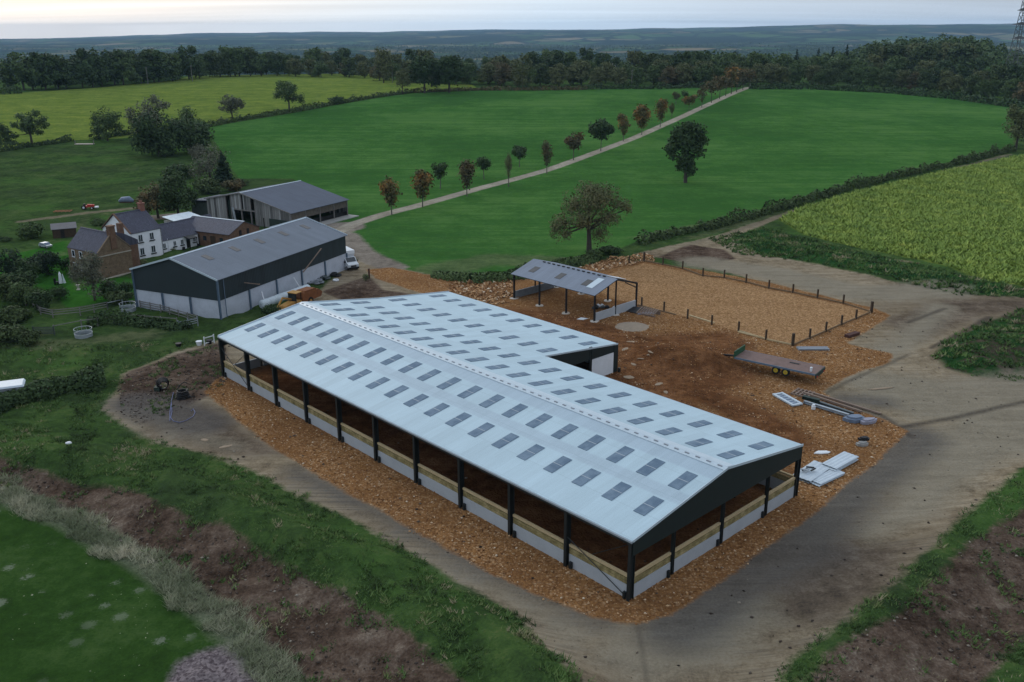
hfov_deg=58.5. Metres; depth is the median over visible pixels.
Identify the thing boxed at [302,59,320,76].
belt tree
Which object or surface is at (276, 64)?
belt tree
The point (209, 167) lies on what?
garden tree
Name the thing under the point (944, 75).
belt tree
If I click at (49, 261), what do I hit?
garden bush
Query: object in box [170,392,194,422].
loose pipe
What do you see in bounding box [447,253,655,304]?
rubble stones
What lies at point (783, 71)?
belt tree
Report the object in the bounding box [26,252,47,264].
garden bush
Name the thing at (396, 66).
belt tree
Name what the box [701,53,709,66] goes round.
belt tree
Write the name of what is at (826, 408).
steel beam
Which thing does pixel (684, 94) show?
avenue tree
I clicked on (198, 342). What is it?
white bag
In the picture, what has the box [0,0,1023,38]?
sky
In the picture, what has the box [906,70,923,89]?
belt tree
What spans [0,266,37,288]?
garden bush
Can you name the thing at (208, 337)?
rail fence
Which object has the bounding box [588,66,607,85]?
belt tree
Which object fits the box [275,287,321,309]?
old digger
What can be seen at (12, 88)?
hedge
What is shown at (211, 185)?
garden bush
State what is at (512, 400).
cattle barn
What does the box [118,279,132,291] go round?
garden bush
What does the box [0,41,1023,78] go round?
distant woods
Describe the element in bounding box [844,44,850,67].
conifer
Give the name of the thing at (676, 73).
belt tree
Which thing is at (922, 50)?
belt tree
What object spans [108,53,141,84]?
belt tree
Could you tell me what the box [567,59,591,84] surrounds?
belt tree
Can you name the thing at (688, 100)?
avenue tree
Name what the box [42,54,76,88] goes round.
belt tree
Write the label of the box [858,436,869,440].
bag
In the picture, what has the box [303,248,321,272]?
long pole
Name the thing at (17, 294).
garden bush
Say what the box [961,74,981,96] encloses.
belt tree
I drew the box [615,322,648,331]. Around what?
gravel heap
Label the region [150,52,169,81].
belt tree
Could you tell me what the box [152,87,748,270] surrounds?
farm lane
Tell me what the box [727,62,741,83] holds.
belt tree
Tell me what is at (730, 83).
avenue tree
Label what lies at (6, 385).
white trailer
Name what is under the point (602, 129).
avenue tree
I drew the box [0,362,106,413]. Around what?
hedge
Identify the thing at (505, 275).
hedge
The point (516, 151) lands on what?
avenue tree
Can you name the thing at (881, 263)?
verge grass
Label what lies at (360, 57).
belt tree
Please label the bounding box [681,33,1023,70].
wood
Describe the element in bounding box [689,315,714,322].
plank
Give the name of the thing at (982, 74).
belt tree
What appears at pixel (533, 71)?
belt tree
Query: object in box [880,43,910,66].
belt tree
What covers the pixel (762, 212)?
hedge
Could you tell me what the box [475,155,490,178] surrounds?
avenue tree
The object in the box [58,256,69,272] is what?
garden bush
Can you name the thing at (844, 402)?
timber baulk
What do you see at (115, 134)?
hedge
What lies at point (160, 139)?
thicket tree
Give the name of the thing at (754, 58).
belt tree
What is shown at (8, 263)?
garden bush
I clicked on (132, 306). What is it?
ring feeder
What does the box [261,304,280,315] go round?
garden bush
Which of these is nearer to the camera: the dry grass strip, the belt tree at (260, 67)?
the dry grass strip
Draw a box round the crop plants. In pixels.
[779,153,1023,284]
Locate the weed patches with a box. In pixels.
[0,332,1023,681]
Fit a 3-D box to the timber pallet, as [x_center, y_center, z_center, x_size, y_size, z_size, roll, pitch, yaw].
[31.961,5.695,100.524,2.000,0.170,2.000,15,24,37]
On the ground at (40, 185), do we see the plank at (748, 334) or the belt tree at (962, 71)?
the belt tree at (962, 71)
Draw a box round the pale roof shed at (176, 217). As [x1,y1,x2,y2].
[163,212,199,222]
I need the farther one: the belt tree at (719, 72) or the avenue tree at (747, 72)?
the belt tree at (719, 72)
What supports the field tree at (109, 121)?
on the ground at (40, 185)
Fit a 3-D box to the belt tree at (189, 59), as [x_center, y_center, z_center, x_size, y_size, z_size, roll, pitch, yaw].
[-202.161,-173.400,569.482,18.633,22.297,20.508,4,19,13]
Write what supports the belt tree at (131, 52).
on the ground at (40, 185)
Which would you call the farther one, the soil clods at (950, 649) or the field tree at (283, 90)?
the field tree at (283, 90)
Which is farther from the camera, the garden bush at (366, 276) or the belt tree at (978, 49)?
the belt tree at (978, 49)
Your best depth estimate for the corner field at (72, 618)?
62.43 m
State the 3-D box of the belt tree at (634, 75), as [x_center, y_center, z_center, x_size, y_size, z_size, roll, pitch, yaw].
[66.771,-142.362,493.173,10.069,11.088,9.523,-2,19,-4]
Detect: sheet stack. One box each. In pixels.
[793,460,829,482]
[796,346,829,350]
[808,470,844,486]
[820,451,858,470]
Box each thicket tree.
[128,107,187,155]
[168,112,214,151]
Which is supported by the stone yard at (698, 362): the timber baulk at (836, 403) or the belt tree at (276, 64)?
the timber baulk at (836, 403)
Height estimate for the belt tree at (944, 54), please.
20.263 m
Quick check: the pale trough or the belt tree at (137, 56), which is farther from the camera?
the belt tree at (137, 56)
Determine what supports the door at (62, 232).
in the dark garden hut
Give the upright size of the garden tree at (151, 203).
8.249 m
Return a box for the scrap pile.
[592,304,614,308]
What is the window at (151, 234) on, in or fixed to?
in the white farmhouse
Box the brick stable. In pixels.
[190,215,259,245]
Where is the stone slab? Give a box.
[623,375,634,378]
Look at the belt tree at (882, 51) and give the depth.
638.59 m
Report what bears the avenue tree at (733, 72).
on the farm lane
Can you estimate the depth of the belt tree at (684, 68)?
496.39 m
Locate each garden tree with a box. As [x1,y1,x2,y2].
[66,249,116,300]
[133,181,179,217]
[154,170,200,213]
[187,142,231,179]
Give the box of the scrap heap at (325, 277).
[317,275,330,279]
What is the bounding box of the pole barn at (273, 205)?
[189,180,358,228]
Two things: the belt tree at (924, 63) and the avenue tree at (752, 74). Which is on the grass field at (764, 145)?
the avenue tree at (752, 74)
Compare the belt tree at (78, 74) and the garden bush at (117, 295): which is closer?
the garden bush at (117, 295)
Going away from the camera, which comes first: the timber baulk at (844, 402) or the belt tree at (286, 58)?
the timber baulk at (844, 402)
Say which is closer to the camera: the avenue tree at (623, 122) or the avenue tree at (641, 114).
the avenue tree at (623, 122)
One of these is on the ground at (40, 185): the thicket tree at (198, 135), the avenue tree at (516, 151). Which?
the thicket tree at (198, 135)
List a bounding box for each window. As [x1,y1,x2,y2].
[138,234,143,243]
[140,248,145,256]
[149,232,154,240]
[151,245,156,253]
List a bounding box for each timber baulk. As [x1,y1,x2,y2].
[803,392,861,412]
[809,391,880,413]
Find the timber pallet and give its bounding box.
[790,387,814,396]
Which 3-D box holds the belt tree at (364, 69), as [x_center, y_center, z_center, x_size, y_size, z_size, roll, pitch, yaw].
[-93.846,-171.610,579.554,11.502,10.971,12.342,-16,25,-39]
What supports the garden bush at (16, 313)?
on the ground at (40, 185)
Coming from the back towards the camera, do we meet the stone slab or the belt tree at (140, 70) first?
the belt tree at (140, 70)
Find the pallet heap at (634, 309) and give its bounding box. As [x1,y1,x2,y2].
[627,306,660,316]
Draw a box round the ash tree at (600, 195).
[548,180,632,250]
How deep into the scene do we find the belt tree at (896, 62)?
543.53 m
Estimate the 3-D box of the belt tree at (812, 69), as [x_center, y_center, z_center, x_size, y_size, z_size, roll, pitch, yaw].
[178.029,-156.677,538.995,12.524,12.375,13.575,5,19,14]
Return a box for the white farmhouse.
[101,200,163,258]
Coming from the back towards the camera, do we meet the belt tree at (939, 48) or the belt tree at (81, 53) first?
the belt tree at (939, 48)
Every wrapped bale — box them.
[258,298,271,308]
[269,296,277,304]
[275,294,283,303]
[280,292,287,300]
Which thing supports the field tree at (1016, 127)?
on the ground at (40, 185)
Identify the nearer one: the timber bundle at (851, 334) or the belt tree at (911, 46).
the timber bundle at (851, 334)
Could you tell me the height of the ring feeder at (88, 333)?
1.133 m
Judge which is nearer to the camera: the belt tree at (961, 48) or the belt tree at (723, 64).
the belt tree at (723, 64)
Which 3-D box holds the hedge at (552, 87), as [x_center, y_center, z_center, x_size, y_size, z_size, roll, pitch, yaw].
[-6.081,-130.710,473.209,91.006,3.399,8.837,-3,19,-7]
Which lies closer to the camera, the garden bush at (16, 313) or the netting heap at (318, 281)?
the garden bush at (16, 313)
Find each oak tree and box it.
[406,53,442,92]
[432,54,468,92]
[661,120,710,182]
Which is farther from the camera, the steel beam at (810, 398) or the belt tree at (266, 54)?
the belt tree at (266, 54)
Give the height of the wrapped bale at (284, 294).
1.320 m
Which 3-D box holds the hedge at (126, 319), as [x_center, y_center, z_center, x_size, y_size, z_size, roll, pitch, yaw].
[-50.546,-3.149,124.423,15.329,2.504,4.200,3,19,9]
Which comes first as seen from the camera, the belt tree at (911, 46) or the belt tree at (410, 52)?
the belt tree at (410, 52)
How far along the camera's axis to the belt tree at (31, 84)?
474.02 m
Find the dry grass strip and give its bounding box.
[0,470,304,681]
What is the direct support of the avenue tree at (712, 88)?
on the farm lane
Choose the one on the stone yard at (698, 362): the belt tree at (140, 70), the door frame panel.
the door frame panel
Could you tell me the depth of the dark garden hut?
177.97 m
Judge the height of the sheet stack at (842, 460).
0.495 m
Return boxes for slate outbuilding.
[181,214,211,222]
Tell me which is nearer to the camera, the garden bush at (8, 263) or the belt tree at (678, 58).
the garden bush at (8, 263)
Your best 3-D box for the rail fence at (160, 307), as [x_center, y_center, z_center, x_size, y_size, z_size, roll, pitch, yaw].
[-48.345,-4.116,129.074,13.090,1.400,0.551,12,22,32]
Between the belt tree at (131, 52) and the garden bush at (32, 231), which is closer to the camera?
the garden bush at (32, 231)
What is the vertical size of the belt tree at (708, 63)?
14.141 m
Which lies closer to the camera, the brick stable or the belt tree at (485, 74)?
the brick stable
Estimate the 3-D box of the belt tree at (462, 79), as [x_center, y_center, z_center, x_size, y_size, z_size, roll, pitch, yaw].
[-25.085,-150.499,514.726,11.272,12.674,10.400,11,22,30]
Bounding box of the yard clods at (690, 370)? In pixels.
[547,310,820,471]
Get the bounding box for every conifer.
[212,152,234,183]
[793,49,799,60]
[828,47,834,59]
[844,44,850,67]
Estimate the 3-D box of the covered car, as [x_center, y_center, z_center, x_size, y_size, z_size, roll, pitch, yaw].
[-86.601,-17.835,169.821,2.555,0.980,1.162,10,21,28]
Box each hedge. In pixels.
[0,85,22,93]
[0,134,73,151]
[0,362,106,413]
[85,307,194,331]
[88,125,141,139]
[204,88,412,126]
[412,85,587,92]
[430,253,598,283]
[587,81,741,88]
[633,143,1016,244]
[748,80,1023,108]
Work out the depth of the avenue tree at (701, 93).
400.81 m
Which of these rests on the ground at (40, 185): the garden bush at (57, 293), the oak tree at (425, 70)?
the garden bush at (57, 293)
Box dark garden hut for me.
[50,222,76,238]
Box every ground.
[0,23,1023,681]
[600,263,868,343]
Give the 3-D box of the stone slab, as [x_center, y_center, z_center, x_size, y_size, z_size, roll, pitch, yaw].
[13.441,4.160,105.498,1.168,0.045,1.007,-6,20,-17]
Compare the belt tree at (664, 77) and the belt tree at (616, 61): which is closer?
the belt tree at (664, 77)
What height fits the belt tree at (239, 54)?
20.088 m
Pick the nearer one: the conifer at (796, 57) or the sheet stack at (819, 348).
the sheet stack at (819, 348)
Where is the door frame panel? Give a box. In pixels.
[772,392,802,405]
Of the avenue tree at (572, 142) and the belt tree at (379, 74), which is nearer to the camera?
the avenue tree at (572, 142)
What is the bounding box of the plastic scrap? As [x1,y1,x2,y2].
[814,450,829,453]
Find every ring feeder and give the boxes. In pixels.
[73,326,92,338]
[119,301,135,312]
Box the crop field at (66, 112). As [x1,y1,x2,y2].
[0,74,1021,283]
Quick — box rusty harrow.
[53,210,71,211]
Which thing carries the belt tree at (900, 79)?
on the ground at (40, 185)
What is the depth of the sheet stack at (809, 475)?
82.11 m
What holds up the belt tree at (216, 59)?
on the crop field at (66, 112)
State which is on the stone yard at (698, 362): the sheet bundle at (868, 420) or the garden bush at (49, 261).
the sheet bundle at (868, 420)
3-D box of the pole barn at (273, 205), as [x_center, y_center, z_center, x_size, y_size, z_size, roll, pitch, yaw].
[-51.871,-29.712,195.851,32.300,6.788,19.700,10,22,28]
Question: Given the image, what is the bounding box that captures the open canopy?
[510,259,637,322]
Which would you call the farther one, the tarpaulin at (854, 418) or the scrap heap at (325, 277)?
the scrap heap at (325, 277)
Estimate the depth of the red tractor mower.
205.75 m
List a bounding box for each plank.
[638,304,675,314]
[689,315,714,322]
[738,331,760,337]
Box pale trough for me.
[74,140,94,144]
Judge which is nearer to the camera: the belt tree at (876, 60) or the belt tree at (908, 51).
the belt tree at (876, 60)
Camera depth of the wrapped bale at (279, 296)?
134.17 m
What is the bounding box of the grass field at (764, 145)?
[209,87,1013,277]
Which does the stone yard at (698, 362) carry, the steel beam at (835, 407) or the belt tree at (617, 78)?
the steel beam at (835, 407)
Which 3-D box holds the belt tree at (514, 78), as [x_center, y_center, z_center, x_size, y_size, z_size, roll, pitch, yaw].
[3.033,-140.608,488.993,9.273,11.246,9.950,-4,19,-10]
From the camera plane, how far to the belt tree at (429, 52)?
581.80 m
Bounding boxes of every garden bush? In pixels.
[0,236,12,241]
[0,248,21,276]
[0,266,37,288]
[0,273,18,301]
[0,304,32,323]
[0,321,28,342]
[7,277,38,305]
[13,256,43,281]
[13,329,41,345]
[15,221,45,238]
[24,288,53,311]
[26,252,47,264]
[31,250,63,274]
[49,286,69,299]
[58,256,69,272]
[90,217,105,225]
[97,279,126,299]
[102,290,133,304]
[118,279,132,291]
[140,259,147,264]
[160,162,194,177]
[188,143,206,158]
[192,177,223,193]
[220,178,245,190]
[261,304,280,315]
[362,274,369,280]
[585,248,603,258]
[595,245,623,253]
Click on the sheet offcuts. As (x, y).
(808, 467)
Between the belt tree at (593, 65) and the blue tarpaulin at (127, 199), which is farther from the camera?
the belt tree at (593, 65)
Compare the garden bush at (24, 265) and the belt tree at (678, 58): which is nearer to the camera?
the garden bush at (24, 265)
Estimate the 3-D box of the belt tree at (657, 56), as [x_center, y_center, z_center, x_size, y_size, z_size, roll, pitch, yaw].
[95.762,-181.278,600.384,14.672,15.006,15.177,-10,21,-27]
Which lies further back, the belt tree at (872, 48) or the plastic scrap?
the belt tree at (872, 48)
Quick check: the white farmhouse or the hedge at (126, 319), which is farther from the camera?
the white farmhouse
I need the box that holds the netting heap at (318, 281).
[307,279,323,284]
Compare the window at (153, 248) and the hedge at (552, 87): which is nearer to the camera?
the window at (153, 248)
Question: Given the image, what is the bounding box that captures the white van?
[344,246,358,270]
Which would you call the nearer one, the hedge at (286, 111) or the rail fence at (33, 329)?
the rail fence at (33, 329)
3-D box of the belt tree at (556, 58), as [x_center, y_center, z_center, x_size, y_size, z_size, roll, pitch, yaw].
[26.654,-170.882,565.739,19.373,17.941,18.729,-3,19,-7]
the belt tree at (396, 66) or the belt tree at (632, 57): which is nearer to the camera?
the belt tree at (396, 66)
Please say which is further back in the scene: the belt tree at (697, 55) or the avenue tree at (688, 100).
the belt tree at (697, 55)
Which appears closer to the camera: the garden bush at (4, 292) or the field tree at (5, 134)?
the garden bush at (4, 292)
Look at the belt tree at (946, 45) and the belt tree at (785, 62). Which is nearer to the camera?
the belt tree at (785, 62)
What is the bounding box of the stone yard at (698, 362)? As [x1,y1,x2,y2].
[206,260,905,623]
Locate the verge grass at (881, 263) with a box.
[709,226,1023,369]
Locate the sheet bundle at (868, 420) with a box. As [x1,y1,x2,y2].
[860,417,876,424]
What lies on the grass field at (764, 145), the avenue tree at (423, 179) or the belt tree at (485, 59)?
the avenue tree at (423, 179)
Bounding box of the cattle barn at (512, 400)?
[217,291,803,601]
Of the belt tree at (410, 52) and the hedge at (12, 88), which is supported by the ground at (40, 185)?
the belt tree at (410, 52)
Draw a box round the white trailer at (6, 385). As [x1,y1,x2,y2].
[0,378,25,396]
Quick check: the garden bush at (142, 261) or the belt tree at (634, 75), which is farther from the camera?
the belt tree at (634, 75)
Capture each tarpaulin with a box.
[118,196,133,202]
[842,414,864,423]
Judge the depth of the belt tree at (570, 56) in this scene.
569.82 m
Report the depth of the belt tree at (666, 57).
569.32 m
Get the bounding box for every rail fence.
[32,301,107,317]
[32,326,54,334]
[53,314,176,329]
[139,300,198,323]
[177,316,198,326]
[203,334,214,345]
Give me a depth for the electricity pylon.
555.22 m
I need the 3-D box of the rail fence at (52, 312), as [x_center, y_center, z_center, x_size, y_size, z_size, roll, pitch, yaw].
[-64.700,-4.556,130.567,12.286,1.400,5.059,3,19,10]
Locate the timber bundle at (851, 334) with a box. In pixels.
[844,331,859,337]
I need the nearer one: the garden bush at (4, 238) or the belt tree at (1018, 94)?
the garden bush at (4, 238)
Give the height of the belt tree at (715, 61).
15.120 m
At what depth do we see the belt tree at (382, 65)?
522.46 m
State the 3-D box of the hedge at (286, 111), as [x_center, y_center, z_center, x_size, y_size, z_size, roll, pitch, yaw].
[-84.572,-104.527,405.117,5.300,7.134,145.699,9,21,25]
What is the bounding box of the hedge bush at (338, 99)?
[327,95,344,103]
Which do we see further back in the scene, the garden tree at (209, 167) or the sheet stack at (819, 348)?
the garden tree at (209, 167)
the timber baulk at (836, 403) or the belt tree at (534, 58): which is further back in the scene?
the belt tree at (534, 58)
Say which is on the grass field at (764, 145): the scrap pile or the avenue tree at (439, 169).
the avenue tree at (439, 169)
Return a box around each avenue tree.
[378,175,402,214]
[409,167,434,206]
[431,162,448,188]
[456,158,476,195]
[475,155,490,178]
[504,151,512,186]
[511,145,527,166]
[540,139,552,173]
[563,131,584,159]
[586,118,614,150]
[616,113,631,140]
[631,104,651,134]
[653,98,669,126]
[669,102,674,116]
[672,91,679,99]
[681,90,688,96]
[681,94,698,104]
[697,86,707,107]
[703,80,721,102]
[713,75,728,98]
[723,66,741,93]
[723,76,733,95]
[734,70,745,91]
[739,68,751,89]
[746,68,757,80]
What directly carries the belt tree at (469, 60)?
on the ground at (40, 185)
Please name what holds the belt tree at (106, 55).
on the ground at (40, 185)
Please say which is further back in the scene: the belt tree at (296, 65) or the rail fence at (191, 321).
the belt tree at (296, 65)
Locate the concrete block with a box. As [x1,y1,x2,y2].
[856,441,868,446]
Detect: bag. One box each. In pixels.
[196,340,201,345]
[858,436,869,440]
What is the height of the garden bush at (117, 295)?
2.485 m
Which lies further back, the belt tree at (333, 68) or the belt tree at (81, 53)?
the belt tree at (333, 68)
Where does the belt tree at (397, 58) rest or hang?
on the ground at (40, 185)
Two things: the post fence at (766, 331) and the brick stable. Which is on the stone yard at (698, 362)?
the post fence at (766, 331)
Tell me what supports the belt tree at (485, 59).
on the ground at (40, 185)
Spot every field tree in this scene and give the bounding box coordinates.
[0,123,16,146]
[9,109,49,142]
[89,105,125,140]
[123,94,171,126]
[168,105,208,129]
[217,94,245,116]
[272,80,305,109]
[395,69,410,94]
[1002,104,1023,148]
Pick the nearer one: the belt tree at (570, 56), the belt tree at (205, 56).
the belt tree at (570, 56)
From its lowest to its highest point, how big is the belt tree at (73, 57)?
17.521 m
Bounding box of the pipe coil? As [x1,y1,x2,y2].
[175,382,194,399]
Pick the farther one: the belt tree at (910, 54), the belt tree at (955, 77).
the belt tree at (910, 54)
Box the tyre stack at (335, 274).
[330,272,341,276]
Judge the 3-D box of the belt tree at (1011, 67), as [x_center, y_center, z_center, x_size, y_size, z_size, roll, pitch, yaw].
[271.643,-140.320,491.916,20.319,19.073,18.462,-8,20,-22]
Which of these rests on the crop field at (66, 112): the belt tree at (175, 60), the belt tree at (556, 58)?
the belt tree at (175, 60)
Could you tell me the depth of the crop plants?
190.46 m
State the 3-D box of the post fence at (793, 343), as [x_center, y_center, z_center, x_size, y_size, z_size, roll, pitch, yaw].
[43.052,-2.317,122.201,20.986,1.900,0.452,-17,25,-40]
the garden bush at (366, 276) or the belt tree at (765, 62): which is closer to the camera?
the garden bush at (366, 276)
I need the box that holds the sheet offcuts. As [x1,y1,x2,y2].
[800,466,815,470]
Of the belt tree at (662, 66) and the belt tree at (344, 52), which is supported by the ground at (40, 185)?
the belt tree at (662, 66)
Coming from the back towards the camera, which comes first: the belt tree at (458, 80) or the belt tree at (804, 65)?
the belt tree at (804, 65)
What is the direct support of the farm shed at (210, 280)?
on the ground at (40, 185)
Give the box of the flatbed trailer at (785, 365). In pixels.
[723,345,824,378]
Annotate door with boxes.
[60,230,64,237]
[210,236,215,244]
[227,200,233,218]
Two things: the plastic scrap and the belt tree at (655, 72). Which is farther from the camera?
the belt tree at (655, 72)
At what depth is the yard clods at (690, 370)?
107.45 m
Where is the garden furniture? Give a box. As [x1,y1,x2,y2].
[53,272,65,284]
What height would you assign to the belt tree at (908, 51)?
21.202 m
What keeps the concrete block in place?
on the stone yard at (698, 362)
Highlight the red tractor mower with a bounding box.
[81,203,98,209]
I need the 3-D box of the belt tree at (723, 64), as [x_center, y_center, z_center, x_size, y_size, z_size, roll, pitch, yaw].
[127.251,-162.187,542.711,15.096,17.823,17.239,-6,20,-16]
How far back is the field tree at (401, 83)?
452.92 m
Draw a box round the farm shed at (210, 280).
[129,217,347,319]
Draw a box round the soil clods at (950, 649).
[0,319,1023,681]
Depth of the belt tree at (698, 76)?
499.13 m
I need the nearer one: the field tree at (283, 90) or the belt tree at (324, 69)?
the field tree at (283, 90)
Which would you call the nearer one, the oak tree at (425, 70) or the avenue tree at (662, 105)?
the avenue tree at (662, 105)
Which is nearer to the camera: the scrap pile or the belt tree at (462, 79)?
the scrap pile
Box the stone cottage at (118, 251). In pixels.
[67,222,140,277]
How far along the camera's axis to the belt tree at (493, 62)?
515.79 m
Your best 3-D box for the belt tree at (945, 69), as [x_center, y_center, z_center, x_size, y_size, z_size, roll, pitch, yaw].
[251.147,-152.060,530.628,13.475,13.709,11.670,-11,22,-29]
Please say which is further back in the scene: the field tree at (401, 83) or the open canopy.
the field tree at (401, 83)
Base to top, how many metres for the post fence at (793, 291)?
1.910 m
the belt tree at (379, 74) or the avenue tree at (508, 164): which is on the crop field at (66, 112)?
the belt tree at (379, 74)
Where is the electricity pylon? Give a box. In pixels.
[1002,1,1023,76]
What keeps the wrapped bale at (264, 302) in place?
on the ground at (40, 185)
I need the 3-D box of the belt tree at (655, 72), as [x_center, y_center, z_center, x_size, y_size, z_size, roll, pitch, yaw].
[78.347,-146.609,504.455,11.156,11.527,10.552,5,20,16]
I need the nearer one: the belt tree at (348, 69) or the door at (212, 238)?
the door at (212, 238)
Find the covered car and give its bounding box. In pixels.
[38,242,51,248]
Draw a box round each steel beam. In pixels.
[802,395,819,402]
[803,400,848,415]
[813,401,853,414]
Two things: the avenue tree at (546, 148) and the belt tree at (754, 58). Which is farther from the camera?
the belt tree at (754, 58)
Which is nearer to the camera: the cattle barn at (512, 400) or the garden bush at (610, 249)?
the cattle barn at (512, 400)
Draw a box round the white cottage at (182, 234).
[159,219,199,252]
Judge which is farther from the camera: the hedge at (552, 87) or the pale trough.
the hedge at (552, 87)
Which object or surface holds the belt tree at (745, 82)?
on the ground at (40, 185)
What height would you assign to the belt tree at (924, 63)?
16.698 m
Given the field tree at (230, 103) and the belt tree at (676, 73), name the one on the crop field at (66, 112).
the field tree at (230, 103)
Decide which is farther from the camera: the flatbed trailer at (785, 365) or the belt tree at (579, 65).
the belt tree at (579, 65)
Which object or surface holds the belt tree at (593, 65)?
on the ground at (40, 185)
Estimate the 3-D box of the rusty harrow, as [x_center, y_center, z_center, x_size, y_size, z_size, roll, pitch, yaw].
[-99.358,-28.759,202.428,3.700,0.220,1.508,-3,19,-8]
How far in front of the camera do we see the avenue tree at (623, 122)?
312.11 m
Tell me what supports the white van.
on the dirt track
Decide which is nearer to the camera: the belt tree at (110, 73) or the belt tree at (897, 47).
the belt tree at (110, 73)
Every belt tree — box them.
[0,51,43,89]
[19,58,46,89]
[24,52,62,89]
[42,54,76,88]
[54,58,79,88]
[64,59,97,87]
[67,54,88,83]
[74,47,109,86]
[89,61,114,85]
[95,47,126,84]
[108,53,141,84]
[122,49,136,80]
[127,52,156,81]
[131,59,153,83]
[136,48,171,82]
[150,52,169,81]
[165,52,183,80]
[175,45,201,79]
[192,56,209,78]
[200,52,217,76]
[206,52,231,76]
[217,45,241,76]
[224,46,253,75]
[239,47,259,75]
[248,53,272,75]
[260,52,268,74]
[266,53,284,75]
[267,51,283,73]
[281,53,294,75]
[285,58,304,75]
[298,47,323,68]
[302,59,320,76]
[310,61,329,76]
[320,51,331,73]
[325,60,337,74]
[329,47,355,68]
[337,63,350,76]
[339,57,358,76]
[354,54,371,71]
[356,61,372,77]
[369,66,382,80]
[372,47,394,82]
[373,50,391,65]
[385,60,400,80]
[386,53,406,72]
[401,48,420,70]
[402,59,416,82]
[416,49,434,58]
[444,62,462,83]
[459,62,472,83]
[462,61,478,83]
[465,58,477,70]
[476,62,496,83]
[480,56,493,68]
[487,60,502,82]
[490,54,512,69]
[493,61,513,85]
[507,58,520,69]
[510,69,524,87]
[513,53,533,86]
[518,63,536,86]
[525,51,543,73]
[532,62,550,85]
[541,48,552,57]
[541,50,568,73]
[548,62,568,86]
[563,50,582,73]
[566,66,581,84]
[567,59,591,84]
[578,47,594,69]
[585,60,597,80]
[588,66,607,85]
[591,52,612,66]
[598,61,615,82]
[608,67,628,85]
[611,57,623,72]
[618,61,636,79]
[625,50,642,67]
[628,66,644,85]
[636,52,655,76]
[643,64,661,83]
[651,59,668,75]
[651,62,672,82]
[652,53,664,61]
[657,65,678,85]
[658,55,676,65]
[666,65,684,84]
[669,50,693,67]
[672,62,692,84]
[690,51,704,63]
[691,64,712,83]
[692,60,715,84]
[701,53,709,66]
[703,57,720,80]
[712,67,724,80]
[717,52,739,75]
[726,55,745,67]
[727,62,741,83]
[739,66,749,84]
[740,51,769,72]
[761,62,781,83]
[762,58,771,81]
[772,66,792,84]
[773,53,797,68]
[788,60,808,78]
[803,65,823,84]
[806,54,825,68]
[824,60,842,78]
[837,58,852,74]
[859,43,884,62]
[864,53,885,79]
[871,45,893,60]
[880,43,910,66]
[880,54,906,82]
[893,48,913,60]
[893,69,910,88]
[901,44,917,48]
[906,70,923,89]
[907,50,927,69]
[909,43,937,72]
[915,59,936,86]
[929,60,952,86]
[930,42,941,61]
[933,66,953,87]
[935,42,961,60]
[935,70,957,92]
[937,47,954,65]
[938,47,956,68]
[942,73,964,92]
[944,43,979,73]
[954,43,979,73]
[954,64,973,87]
[955,41,984,70]
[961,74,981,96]
[969,43,988,62]
[970,70,990,84]
[972,79,992,98]
[986,63,1011,90]
[997,77,1020,100]
[1000,63,1023,86]
[1012,81,1023,101]
[1017,71,1023,93]
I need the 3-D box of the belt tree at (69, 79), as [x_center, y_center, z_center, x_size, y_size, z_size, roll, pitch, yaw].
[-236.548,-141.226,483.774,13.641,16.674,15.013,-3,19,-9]
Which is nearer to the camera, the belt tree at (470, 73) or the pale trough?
the pale trough
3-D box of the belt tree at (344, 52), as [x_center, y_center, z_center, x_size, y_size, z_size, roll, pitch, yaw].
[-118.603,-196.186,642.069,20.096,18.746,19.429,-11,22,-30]
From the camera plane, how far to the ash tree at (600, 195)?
159.66 m
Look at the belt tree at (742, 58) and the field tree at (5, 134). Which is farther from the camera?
the belt tree at (742, 58)
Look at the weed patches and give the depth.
66.23 m
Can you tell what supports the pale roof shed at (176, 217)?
on the ground at (40, 185)
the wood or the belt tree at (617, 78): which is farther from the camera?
the wood
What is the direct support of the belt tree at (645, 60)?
on the ground at (40, 185)
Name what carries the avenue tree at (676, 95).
on the grass field at (764, 145)
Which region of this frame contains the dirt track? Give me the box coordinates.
[104,210,1023,681]
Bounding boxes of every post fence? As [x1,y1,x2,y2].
[628,252,873,312]
[641,297,712,324]
[737,321,790,344]
[791,309,870,345]
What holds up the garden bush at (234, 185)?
on the ground at (40, 185)
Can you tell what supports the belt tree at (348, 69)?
on the crop field at (66, 112)
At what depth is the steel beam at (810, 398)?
97.82 m
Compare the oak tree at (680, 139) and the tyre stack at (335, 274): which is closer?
the tyre stack at (335, 274)
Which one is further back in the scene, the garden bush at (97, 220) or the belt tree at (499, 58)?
the belt tree at (499, 58)
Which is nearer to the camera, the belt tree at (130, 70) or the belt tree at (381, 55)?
the belt tree at (130, 70)
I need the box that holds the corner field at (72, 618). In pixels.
[0,504,226,681]

